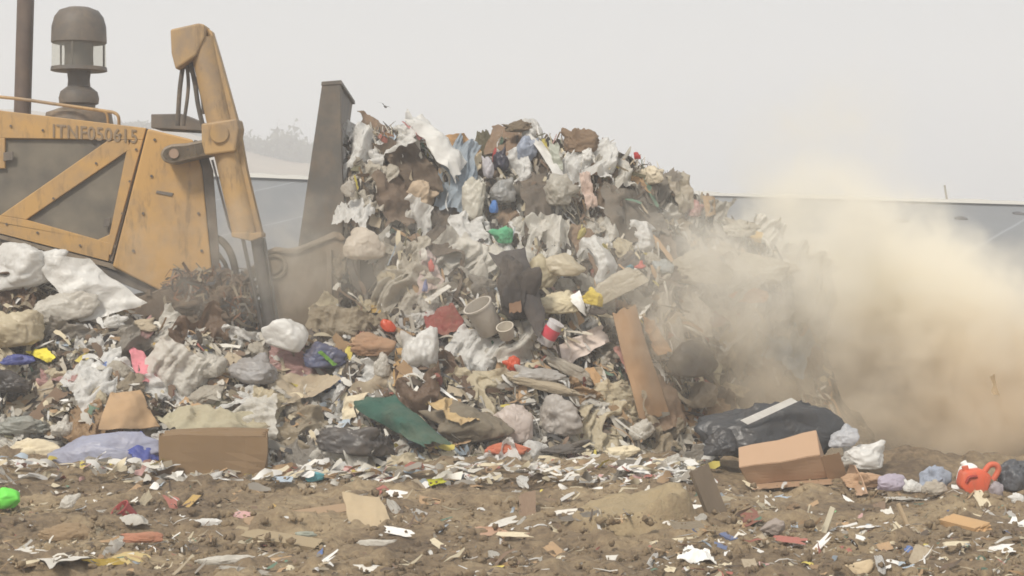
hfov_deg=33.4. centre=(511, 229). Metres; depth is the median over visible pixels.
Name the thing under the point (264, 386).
plastic film
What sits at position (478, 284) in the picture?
plastic bag
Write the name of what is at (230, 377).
cardboard piece
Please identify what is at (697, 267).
plastic sack
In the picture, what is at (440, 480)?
wrapper
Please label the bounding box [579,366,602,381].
rag
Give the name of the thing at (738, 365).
plastic bag
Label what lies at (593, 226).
plastic bag
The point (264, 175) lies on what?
rim road
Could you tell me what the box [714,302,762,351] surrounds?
plastic film
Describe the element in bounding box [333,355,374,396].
plastic film
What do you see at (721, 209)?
plastic film
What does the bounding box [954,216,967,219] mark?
sandbag
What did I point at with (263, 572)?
film strip
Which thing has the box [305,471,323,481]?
plastic cup
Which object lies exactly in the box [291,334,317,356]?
plastic bag
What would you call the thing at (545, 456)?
paper scrap
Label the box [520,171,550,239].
draped sheet
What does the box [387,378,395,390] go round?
plastic bag
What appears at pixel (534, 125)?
plastic bag
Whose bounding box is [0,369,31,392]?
bin bag
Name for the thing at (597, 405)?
plastic bag
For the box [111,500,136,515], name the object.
paper cup
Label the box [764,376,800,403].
plastic bag
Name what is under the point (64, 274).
plastic sheet
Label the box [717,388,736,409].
plastic bag
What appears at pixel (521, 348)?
plastic film
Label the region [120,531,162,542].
brick
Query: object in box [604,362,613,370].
paper scrap
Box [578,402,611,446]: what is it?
plastic film
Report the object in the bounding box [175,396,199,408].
cardboard piece
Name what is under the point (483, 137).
film strip
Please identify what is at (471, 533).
soil clods
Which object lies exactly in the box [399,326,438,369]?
plastic bag
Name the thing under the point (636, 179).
cardboard piece
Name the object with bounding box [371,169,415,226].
draped sheet
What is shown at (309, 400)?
plastic bag
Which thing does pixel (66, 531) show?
cloth sack
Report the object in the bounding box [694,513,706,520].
plastic bag
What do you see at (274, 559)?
cardboard piece
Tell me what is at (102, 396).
plastic bag
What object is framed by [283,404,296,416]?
plastic bag
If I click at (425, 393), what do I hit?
plastic film
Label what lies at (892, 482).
plastic bag
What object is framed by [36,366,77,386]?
plastic film
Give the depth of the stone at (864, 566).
11.69 m
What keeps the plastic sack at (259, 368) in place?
on the refuse heap
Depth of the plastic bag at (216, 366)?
17.59 m
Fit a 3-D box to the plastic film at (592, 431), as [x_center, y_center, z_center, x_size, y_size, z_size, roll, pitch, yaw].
[1.050,2.119,17.823,0.866,0.702,0.348,42,-37,-15]
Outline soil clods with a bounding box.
[0,475,1023,575]
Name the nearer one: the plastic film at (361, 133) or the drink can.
the drink can
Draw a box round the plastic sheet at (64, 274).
[41,255,146,321]
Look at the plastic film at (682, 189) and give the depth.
20.04 m
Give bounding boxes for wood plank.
[186,517,325,550]
[243,503,345,524]
[689,463,726,513]
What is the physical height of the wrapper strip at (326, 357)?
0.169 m
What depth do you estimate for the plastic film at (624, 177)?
19.77 m
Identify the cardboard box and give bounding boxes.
[158,427,268,476]
[738,430,845,489]
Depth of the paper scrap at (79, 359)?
17.65 m
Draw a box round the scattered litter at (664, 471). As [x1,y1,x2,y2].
[0,449,1023,575]
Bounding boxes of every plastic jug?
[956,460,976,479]
[956,461,1000,492]
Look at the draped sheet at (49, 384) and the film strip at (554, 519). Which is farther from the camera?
the draped sheet at (49, 384)
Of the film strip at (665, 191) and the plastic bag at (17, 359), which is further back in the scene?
the film strip at (665, 191)
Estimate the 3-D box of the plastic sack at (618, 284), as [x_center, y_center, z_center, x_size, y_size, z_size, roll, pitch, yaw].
[1.155,0.627,18.535,0.660,0.433,0.200,0,0,0]
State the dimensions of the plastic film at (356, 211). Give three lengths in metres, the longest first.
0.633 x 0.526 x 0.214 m
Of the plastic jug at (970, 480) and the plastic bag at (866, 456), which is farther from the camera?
the plastic bag at (866, 456)
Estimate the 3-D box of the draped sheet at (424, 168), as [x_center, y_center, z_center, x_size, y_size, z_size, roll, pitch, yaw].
[-1.179,-0.699,19.393,0.830,0.726,0.190,0,0,6]
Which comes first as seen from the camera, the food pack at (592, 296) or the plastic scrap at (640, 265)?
the food pack at (592, 296)
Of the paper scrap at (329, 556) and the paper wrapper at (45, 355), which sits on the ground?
the paper scrap at (329, 556)
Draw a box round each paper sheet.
[14,546,93,568]
[109,551,150,564]
[342,392,368,419]
[552,325,608,362]
[570,291,585,315]
[677,545,716,563]
[709,562,731,567]
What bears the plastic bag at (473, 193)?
on the refuse heap
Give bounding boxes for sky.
[0,0,1023,200]
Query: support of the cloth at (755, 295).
on the refuse heap
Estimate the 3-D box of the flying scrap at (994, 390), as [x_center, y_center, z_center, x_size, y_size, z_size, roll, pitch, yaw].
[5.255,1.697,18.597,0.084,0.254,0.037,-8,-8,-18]
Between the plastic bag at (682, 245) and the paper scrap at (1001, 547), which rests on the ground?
the paper scrap at (1001, 547)
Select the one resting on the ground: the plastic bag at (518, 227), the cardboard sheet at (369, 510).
the cardboard sheet at (369, 510)
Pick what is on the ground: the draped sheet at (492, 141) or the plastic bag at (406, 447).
the plastic bag at (406, 447)
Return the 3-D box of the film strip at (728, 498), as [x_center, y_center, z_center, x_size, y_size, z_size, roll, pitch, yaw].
[1.936,2.292,14.349,0.585,0.014,0.128,8,23,1]
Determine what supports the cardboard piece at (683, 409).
on the refuse heap
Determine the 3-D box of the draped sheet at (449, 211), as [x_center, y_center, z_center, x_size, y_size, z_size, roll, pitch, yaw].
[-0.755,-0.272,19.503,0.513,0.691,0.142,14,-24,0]
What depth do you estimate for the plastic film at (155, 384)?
17.51 m
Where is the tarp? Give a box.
[354,394,450,446]
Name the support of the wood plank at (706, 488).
on the ground
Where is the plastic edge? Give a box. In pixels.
[741,398,797,423]
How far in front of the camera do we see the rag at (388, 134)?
19.52 m
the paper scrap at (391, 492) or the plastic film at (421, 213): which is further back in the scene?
the plastic film at (421, 213)
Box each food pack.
[582,287,602,306]
[588,308,607,314]
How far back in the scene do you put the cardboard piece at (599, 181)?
19.77 m
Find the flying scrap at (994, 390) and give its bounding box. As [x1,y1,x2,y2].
[990,374,999,394]
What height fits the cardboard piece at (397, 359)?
0.375 m
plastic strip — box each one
[714,541,726,549]
[719,532,737,540]
[882,493,929,500]
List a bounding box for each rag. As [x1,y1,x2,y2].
[309,328,320,339]
[376,131,393,139]
[450,287,469,300]
[473,447,495,458]
[477,162,499,177]
[496,207,519,226]
[568,223,594,251]
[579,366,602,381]
[616,250,640,271]
[666,311,686,330]
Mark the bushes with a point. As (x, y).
(283, 146)
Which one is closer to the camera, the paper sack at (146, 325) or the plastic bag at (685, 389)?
the paper sack at (146, 325)
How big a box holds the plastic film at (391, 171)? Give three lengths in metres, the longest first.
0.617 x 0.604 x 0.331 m
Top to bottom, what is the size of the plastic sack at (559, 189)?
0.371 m
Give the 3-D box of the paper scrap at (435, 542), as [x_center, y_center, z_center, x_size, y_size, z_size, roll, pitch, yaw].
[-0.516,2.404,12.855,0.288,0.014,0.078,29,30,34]
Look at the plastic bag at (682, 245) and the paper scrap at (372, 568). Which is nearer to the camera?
the paper scrap at (372, 568)
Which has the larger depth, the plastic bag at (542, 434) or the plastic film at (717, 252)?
the plastic film at (717, 252)
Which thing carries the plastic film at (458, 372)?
on the refuse heap
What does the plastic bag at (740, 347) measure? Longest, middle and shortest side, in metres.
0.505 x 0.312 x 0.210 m
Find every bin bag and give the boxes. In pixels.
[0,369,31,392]
[315,426,394,456]
[493,146,508,170]
[667,339,717,376]
[694,400,844,457]
[703,427,738,456]
[997,459,1023,490]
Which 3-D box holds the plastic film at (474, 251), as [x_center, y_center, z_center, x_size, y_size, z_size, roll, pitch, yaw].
[-0.622,0.500,18.850,0.860,0.957,0.471,23,-11,-8]
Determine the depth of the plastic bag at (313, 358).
17.89 m
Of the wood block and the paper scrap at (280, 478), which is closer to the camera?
the wood block
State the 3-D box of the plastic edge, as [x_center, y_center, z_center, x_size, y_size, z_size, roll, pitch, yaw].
[2.437,1.724,16.181,0.546,0.253,0.017,0,0,-1]
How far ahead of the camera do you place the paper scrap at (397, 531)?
13.03 m
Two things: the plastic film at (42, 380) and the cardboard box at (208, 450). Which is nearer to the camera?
the cardboard box at (208, 450)
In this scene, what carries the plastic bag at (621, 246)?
on the refuse heap
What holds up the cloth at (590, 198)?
on the refuse heap
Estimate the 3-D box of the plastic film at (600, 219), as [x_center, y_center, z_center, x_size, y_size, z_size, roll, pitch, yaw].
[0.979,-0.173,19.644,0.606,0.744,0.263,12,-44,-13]
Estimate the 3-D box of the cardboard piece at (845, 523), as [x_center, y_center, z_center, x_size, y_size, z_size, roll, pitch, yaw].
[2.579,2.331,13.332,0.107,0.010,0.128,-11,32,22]
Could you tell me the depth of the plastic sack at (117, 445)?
16.55 m
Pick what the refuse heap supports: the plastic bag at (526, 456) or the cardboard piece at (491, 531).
the plastic bag at (526, 456)
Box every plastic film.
[0,271,36,312]
[0,347,21,375]
[0,402,5,422]
[0,434,23,446]
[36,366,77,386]
[39,315,98,360]
[44,367,77,392]
[59,346,134,411]
[62,399,118,441]
[93,313,151,355]
[102,536,124,555]
[128,431,158,461]
[143,373,186,406]
[145,334,209,396]
[149,303,180,342]
[168,300,229,343]
[184,327,224,356]
[214,384,259,408]
[221,324,269,349]
[231,393,278,441]
[238,384,269,389]
[252,385,287,424]
[264,420,309,465]
[272,393,328,445]
[284,438,333,467]
[305,303,373,338]
[308,290,376,312]
[309,425,373,469]
[318,377,365,426]
[332,197,374,227]
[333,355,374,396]
[343,119,377,178]
[344,156,398,210]
[367,109,416,165]
[368,253,458,322]
[372,235,430,278]
[386,450,454,467]
[394,360,440,420]
[402,121,424,140]
[404,114,466,182]
[404,193,433,235]
[432,225,505,308]
[434,133,481,212]
[437,430,469,456]
[438,335,460,362]
[438,350,475,399]
[443,365,487,386]
[444,324,504,370]
[448,210,498,244]
[461,278,475,302]
[467,365,508,414]
[473,318,517,365]
[483,437,520,459]
[484,319,545,367]
[488,237,513,275]
[490,147,532,183]
[500,212,547,261]
[528,133,562,174]
[532,339,562,373]
[534,410,539,423]
[538,212,570,257]
[548,148,595,186]
[549,140,562,170]
[562,376,603,405]
[576,388,637,451]
[577,137,619,182]
[577,209,605,233]
[577,234,617,286]
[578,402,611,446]
[585,306,614,333]
[594,378,639,421]
[596,213,618,242]
[601,289,652,333]
[606,158,637,188]
[629,219,659,250]
[643,425,680,453]
[645,265,679,335]
[658,203,690,231]
[665,171,693,212]
[669,212,731,259]
[674,426,692,451]
[675,285,712,336]
[679,444,719,463]
[686,398,730,443]
[698,198,736,234]
[706,309,728,361]
[709,258,765,327]
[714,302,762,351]
[746,316,778,368]
[751,322,814,379]
[753,212,787,256]
[757,285,784,335]
[768,240,839,342]
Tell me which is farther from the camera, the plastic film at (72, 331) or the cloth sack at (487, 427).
the plastic film at (72, 331)
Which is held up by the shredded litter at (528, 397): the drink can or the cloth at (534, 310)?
the drink can
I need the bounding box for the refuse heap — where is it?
[0,129,874,466]
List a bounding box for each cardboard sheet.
[342,492,393,525]
[612,304,668,418]
[642,315,672,354]
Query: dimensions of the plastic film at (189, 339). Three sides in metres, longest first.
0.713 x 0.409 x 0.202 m
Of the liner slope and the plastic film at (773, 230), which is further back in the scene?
the liner slope
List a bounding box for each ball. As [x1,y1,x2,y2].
[0,487,19,508]
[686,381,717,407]
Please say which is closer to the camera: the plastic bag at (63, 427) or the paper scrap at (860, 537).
the paper scrap at (860, 537)
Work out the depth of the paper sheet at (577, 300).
18.20 m
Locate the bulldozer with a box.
[0,0,376,332]
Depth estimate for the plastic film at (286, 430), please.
17.06 m
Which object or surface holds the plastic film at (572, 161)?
on the refuse heap
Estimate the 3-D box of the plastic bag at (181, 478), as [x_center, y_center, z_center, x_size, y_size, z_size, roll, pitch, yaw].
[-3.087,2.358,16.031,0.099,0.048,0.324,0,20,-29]
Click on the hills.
(258, 163)
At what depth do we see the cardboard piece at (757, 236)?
20.35 m
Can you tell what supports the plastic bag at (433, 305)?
on the refuse heap
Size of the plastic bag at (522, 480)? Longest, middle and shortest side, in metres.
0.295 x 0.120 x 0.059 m
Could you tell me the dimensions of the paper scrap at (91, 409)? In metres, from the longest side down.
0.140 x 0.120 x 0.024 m
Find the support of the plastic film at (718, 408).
on the refuse heap
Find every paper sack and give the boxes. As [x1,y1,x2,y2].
[133,317,157,331]
[541,290,578,313]
[603,445,640,456]
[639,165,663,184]
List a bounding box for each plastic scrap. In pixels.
[81,558,126,565]
[577,224,585,239]
[634,260,645,268]
[787,503,799,509]
[1007,511,1015,516]
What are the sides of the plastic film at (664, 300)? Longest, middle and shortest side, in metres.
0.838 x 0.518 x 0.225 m
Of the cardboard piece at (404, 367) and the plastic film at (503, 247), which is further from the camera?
the plastic film at (503, 247)
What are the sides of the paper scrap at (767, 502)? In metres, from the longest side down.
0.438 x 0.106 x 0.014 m
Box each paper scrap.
[26,345,31,353]
[53,406,68,417]
[75,351,88,361]
[87,404,99,414]
[163,495,179,508]
[233,511,250,517]
[275,476,293,482]
[283,565,293,570]
[307,429,318,438]
[322,549,337,561]
[333,282,340,290]
[338,419,349,426]
[345,346,352,359]
[353,564,393,571]
[376,485,388,494]
[385,526,414,536]
[386,490,407,497]
[430,538,445,548]
[489,515,517,526]
[496,532,531,536]
[538,455,563,458]
[554,508,576,515]
[560,325,572,339]
[585,449,592,455]
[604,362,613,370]
[606,555,617,559]
[623,477,641,483]
[633,469,649,473]
[649,536,698,543]
[664,565,675,571]
[742,480,766,491]
[765,495,774,505]
[773,535,807,544]
[812,532,831,550]
[855,534,865,540]
[856,522,887,527]
[880,506,893,513]
[886,559,898,564]
[904,545,912,551]
[943,541,968,545]
[973,490,990,507]
[989,544,1015,552]
[1009,516,1023,526]
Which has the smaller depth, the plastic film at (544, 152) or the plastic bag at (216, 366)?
the plastic bag at (216, 366)
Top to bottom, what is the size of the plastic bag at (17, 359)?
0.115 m
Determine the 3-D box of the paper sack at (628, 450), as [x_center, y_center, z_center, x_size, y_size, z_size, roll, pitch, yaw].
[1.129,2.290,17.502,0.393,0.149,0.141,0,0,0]
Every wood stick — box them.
[821,506,834,532]
[896,503,908,525]
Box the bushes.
[113,115,313,162]
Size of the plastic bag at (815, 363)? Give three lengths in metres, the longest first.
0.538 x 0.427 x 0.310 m
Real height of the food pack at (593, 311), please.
0.076 m
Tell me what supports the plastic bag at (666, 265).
on the refuse heap
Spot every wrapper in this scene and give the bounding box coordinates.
[25,348,55,362]
[426,478,446,485]
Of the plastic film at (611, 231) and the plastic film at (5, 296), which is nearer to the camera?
the plastic film at (5, 296)
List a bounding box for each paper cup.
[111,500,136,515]
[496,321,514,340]
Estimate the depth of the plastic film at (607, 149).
19.74 m
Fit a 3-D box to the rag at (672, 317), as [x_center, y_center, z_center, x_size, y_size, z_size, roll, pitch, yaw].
[1.724,1.011,18.911,0.301,0.097,0.338,24,52,31]
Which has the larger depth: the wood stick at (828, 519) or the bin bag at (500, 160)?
the bin bag at (500, 160)
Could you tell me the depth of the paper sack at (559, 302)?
18.18 m
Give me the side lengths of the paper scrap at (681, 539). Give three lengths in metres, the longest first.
0.398 x 0.046 x 0.008 m
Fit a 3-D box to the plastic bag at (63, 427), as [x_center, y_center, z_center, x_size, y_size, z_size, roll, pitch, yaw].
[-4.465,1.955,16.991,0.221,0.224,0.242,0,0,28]
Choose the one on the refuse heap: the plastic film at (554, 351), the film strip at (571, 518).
the plastic film at (554, 351)
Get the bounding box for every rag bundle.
[497,254,541,319]
[501,119,531,131]
[560,128,598,152]
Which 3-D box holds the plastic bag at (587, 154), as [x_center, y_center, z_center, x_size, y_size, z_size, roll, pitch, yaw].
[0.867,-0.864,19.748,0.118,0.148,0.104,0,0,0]
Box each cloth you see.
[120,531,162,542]
[129,347,156,381]
[154,404,267,428]
[268,373,341,409]
[347,332,396,356]
[406,180,439,205]
[417,248,443,294]
[424,303,463,335]
[428,397,479,425]
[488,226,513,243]
[488,247,544,337]
[540,440,590,453]
[579,171,597,209]
[652,374,686,430]
[729,288,768,302]
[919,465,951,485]
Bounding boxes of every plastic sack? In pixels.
[0,242,68,291]
[0,309,44,347]
[0,415,50,433]
[10,438,59,454]
[31,291,100,323]
[47,431,158,464]
[228,352,277,383]
[261,318,308,351]
[493,404,532,443]
[529,253,556,288]
[543,173,579,205]
[545,253,585,275]
[594,267,648,306]
[672,250,733,284]
[731,252,800,284]
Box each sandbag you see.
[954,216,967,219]
[1012,211,1023,214]
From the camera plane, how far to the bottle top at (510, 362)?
17.77 m
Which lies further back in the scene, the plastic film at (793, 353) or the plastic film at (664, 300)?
the plastic film at (793, 353)
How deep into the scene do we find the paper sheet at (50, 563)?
11.78 m
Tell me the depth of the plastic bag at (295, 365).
18.12 m
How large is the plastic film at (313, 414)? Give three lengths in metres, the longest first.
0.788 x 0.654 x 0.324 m
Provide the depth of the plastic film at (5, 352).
17.64 m
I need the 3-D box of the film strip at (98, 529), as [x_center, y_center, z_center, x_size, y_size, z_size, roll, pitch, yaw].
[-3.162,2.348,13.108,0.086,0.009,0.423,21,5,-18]
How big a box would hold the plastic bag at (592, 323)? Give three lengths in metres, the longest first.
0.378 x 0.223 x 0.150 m
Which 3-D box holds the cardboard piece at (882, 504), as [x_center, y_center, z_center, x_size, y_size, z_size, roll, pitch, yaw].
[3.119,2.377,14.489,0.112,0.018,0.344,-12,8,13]
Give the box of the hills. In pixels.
[0,109,309,175]
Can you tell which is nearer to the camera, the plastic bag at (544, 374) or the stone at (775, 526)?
the stone at (775, 526)
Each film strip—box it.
[95,525,103,533]
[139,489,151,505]
[217,566,268,574]
[365,210,411,263]
[410,508,426,514]
[475,129,490,157]
[478,215,498,242]
[506,182,522,208]
[549,517,562,521]
[559,510,601,520]
[651,262,687,292]
[657,168,681,210]
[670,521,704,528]
[681,212,694,243]
[710,232,740,253]
[721,496,776,509]
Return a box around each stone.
[759,518,784,534]
[845,559,873,573]
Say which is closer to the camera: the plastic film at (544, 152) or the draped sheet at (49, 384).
the draped sheet at (49, 384)
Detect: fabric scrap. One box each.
[421,248,427,260]
[422,280,427,291]
[428,259,434,271]
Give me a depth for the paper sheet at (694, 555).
11.99 m
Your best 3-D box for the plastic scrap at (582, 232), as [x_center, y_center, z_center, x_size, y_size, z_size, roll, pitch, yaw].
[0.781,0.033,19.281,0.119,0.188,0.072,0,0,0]
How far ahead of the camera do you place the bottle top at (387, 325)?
18.26 m
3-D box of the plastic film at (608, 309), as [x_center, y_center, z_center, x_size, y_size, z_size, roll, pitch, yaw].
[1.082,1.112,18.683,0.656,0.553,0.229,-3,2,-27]
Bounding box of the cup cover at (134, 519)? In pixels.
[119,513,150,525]
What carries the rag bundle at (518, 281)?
on the refuse heap
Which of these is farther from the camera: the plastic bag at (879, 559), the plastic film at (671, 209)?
the plastic film at (671, 209)
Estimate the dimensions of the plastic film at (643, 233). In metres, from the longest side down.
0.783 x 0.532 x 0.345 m
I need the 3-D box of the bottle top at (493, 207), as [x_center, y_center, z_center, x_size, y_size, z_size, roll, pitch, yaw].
[-0.207,-0.256,19.215,0.099,0.149,0.081,0,0,18]
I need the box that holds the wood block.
[939,514,991,531]
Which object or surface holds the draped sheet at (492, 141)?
on the refuse heap
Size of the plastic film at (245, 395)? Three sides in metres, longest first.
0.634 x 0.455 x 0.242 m
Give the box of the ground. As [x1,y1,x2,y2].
[0,342,1023,575]
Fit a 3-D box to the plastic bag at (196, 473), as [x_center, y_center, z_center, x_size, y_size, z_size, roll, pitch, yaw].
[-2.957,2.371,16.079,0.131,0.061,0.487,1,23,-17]
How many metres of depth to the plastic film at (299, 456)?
16.85 m
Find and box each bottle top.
[380,319,395,331]
[489,200,497,212]
[502,355,519,370]
[634,152,640,158]
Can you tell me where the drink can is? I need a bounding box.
[537,318,563,347]
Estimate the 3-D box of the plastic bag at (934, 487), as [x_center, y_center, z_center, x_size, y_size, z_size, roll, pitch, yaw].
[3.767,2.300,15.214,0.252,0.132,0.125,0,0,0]
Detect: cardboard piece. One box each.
[29,386,64,419]
[127,484,141,491]
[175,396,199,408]
[183,494,200,506]
[214,368,239,383]
[214,376,228,384]
[224,351,241,364]
[270,555,291,561]
[294,482,316,488]
[332,333,342,342]
[335,338,348,351]
[369,214,380,227]
[371,305,380,312]
[392,348,403,386]
[396,360,412,376]
[409,233,426,246]
[411,479,424,487]
[416,444,435,452]
[419,495,444,503]
[445,133,480,152]
[447,385,462,399]
[474,151,481,171]
[475,526,507,535]
[495,362,505,368]
[509,300,521,313]
[512,384,526,407]
[519,490,535,515]
[543,541,564,556]
[566,312,584,332]
[585,367,604,400]
[590,163,601,183]
[630,175,646,185]
[681,403,691,415]
[703,195,715,217]
[740,508,761,526]
[741,558,756,567]
[750,231,762,242]
[753,533,768,546]
[806,500,818,506]
[836,522,848,530]
[841,472,880,487]
[847,464,867,495]
[873,501,885,511]
[876,541,893,550]
[908,544,932,564]
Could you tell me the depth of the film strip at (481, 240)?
19.25 m
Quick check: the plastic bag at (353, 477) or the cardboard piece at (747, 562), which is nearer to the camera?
the cardboard piece at (747, 562)
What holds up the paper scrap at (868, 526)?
on the ground
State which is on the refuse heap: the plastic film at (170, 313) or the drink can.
the plastic film at (170, 313)
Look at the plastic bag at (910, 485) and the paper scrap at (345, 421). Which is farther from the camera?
the paper scrap at (345, 421)
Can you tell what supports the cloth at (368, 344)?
on the refuse heap
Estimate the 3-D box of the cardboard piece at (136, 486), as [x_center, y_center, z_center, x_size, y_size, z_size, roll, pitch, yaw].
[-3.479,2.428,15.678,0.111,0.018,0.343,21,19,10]
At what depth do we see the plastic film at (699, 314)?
19.14 m
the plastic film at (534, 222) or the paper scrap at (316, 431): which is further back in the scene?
the plastic film at (534, 222)
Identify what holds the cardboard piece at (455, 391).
on the refuse heap
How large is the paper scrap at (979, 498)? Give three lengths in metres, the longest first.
0.407 x 0.111 x 0.020 m
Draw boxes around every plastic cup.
[295,531,316,536]
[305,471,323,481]
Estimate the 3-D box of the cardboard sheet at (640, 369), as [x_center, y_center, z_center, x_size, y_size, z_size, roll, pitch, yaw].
[1.310,1.401,18.212,0.498,1.200,0.618,0,0,35]
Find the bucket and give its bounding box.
[463,296,500,337]
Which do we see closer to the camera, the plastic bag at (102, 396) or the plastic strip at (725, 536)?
the plastic strip at (725, 536)
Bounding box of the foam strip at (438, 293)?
[424,284,450,302]
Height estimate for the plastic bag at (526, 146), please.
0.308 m
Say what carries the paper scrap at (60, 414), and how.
on the refuse heap
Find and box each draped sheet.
[3,379,53,417]
[72,319,88,323]
[348,369,392,398]
[357,111,388,148]
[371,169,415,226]
[372,137,442,191]
[425,210,464,265]
[431,198,459,218]
[484,124,521,156]
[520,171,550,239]
[593,168,622,216]
[600,181,669,242]
[656,229,678,258]
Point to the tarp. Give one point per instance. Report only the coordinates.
(394, 413)
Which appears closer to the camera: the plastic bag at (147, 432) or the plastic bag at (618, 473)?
the plastic bag at (618, 473)
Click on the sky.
(899, 99)
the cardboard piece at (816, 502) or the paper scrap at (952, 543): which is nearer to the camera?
the paper scrap at (952, 543)
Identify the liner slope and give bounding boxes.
[121,176,1023,341]
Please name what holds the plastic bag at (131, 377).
on the refuse heap
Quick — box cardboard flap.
[98,390,159,429]
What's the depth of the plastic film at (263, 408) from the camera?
17.18 m
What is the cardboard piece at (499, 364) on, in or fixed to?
on the refuse heap
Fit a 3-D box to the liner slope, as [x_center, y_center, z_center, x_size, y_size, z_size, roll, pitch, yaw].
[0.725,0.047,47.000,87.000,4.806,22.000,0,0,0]
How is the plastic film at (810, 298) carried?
on the refuse heap
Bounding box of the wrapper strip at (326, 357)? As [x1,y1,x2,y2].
[318,351,335,365]
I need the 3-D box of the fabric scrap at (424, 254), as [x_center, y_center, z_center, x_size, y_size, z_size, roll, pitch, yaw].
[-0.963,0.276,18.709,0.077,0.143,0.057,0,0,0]
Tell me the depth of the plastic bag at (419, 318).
18.51 m
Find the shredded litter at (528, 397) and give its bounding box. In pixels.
[0,121,846,467]
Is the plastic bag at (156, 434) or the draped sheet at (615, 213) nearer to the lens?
the plastic bag at (156, 434)
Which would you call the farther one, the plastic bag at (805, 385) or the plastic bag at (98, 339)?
the plastic bag at (805, 385)
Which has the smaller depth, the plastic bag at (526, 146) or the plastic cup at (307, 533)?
the plastic cup at (307, 533)
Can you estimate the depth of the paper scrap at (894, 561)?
11.86 m
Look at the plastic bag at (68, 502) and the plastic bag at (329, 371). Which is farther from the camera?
the plastic bag at (329, 371)
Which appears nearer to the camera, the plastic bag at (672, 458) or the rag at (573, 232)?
the plastic bag at (672, 458)
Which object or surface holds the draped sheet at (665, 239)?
on the refuse heap
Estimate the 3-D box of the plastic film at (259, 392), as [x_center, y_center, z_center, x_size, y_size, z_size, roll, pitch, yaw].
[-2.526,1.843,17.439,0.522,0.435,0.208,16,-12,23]
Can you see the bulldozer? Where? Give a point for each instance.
(82, 176)
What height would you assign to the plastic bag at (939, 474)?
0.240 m
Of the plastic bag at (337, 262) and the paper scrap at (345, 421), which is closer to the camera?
the paper scrap at (345, 421)
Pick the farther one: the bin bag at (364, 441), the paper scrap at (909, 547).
the bin bag at (364, 441)
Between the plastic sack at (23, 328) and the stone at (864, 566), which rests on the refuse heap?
the plastic sack at (23, 328)
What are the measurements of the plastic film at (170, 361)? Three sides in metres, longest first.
0.869 x 0.703 x 0.337 m
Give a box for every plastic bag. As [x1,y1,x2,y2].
[0,354,35,364]
[6,287,37,313]
[27,357,59,379]
[31,420,49,438]
[49,414,72,436]
[58,493,80,508]
[61,397,77,407]
[69,324,108,359]
[90,386,107,407]
[103,314,128,327]
[106,360,130,379]
[116,371,144,392]
[140,315,153,338]
[142,420,159,436]
[151,427,172,439]
[176,475,185,480]
[188,384,226,403]
[189,518,221,525]
[190,471,201,475]
[194,555,254,564]
[196,352,226,377]
[210,471,222,479]
[247,340,269,360]
[268,344,328,375]
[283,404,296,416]
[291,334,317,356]
[301,384,317,404]
[302,341,346,368]
[324,376,341,400]
[326,368,335,375]
[332,254,349,280]
[340,178,355,196]
[343,227,385,259]
[350,468,370,480]
[357,539,396,545]
[369,312,387,331]
[373,324,420,347]
[373,352,389,376]
[376,265,396,282]
[376,435,393,458]
[386,499,400,513]
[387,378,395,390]
[394,438,412,453]
[399,310,434,334]
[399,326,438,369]
[417,290,438,312]
[452,456,484,459]
[461,176,485,219]
[468,274,496,297]
[473,258,487,277]
[482,156,493,177]
[488,550,499,557]
[489,177,515,202]
[512,216,523,231]
[513,364,565,380]
[516,135,538,160]
[516,475,528,488]
[516,516,525,524]
[520,451,531,460]
[521,118,542,138]
[523,440,548,457]
[533,417,552,439]
[539,394,582,436]
[542,349,592,385]
[557,278,577,290]
[574,273,594,290]
[581,316,599,330]
[581,398,609,415]
[582,148,591,160]
[586,221,602,235]
[586,454,619,458]
[594,342,619,364]
[602,299,617,314]
[612,237,633,257]
[614,459,642,477]
[626,390,659,423]
[629,419,654,440]
[645,252,660,264]
[646,552,657,568]
[651,259,673,273]
[663,417,684,438]
[663,453,681,462]
[669,316,685,352]
[672,235,689,255]
[679,381,693,397]
[687,199,703,216]
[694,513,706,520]
[713,362,722,384]
[714,344,736,370]
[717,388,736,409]
[721,217,760,236]
[721,382,750,399]
[727,352,747,384]
[733,338,747,356]
[737,375,765,408]
[746,357,782,382]
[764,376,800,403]
[786,369,816,396]
[804,341,823,378]
[828,423,859,447]
[841,439,885,468]
[842,461,854,473]
[874,555,885,574]
[877,473,905,490]
[903,479,921,491]
[988,481,1003,495]
[1007,492,1023,502]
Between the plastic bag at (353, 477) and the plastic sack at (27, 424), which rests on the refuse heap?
the plastic sack at (27, 424)
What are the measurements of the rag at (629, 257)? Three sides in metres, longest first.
0.445 x 0.273 x 0.084 m
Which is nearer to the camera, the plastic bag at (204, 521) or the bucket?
the plastic bag at (204, 521)
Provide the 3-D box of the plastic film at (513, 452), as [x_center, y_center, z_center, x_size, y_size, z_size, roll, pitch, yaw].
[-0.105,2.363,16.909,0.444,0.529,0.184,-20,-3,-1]
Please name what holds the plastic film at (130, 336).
on the refuse heap
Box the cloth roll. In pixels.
[504,371,581,396]
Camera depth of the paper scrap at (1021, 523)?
13.42 m
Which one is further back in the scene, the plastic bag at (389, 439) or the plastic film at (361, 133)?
the plastic film at (361, 133)
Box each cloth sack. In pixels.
[37,522,94,540]
[419,399,514,443]
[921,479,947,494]
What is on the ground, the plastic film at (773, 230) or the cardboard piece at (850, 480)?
the cardboard piece at (850, 480)
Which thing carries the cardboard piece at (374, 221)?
on the refuse heap

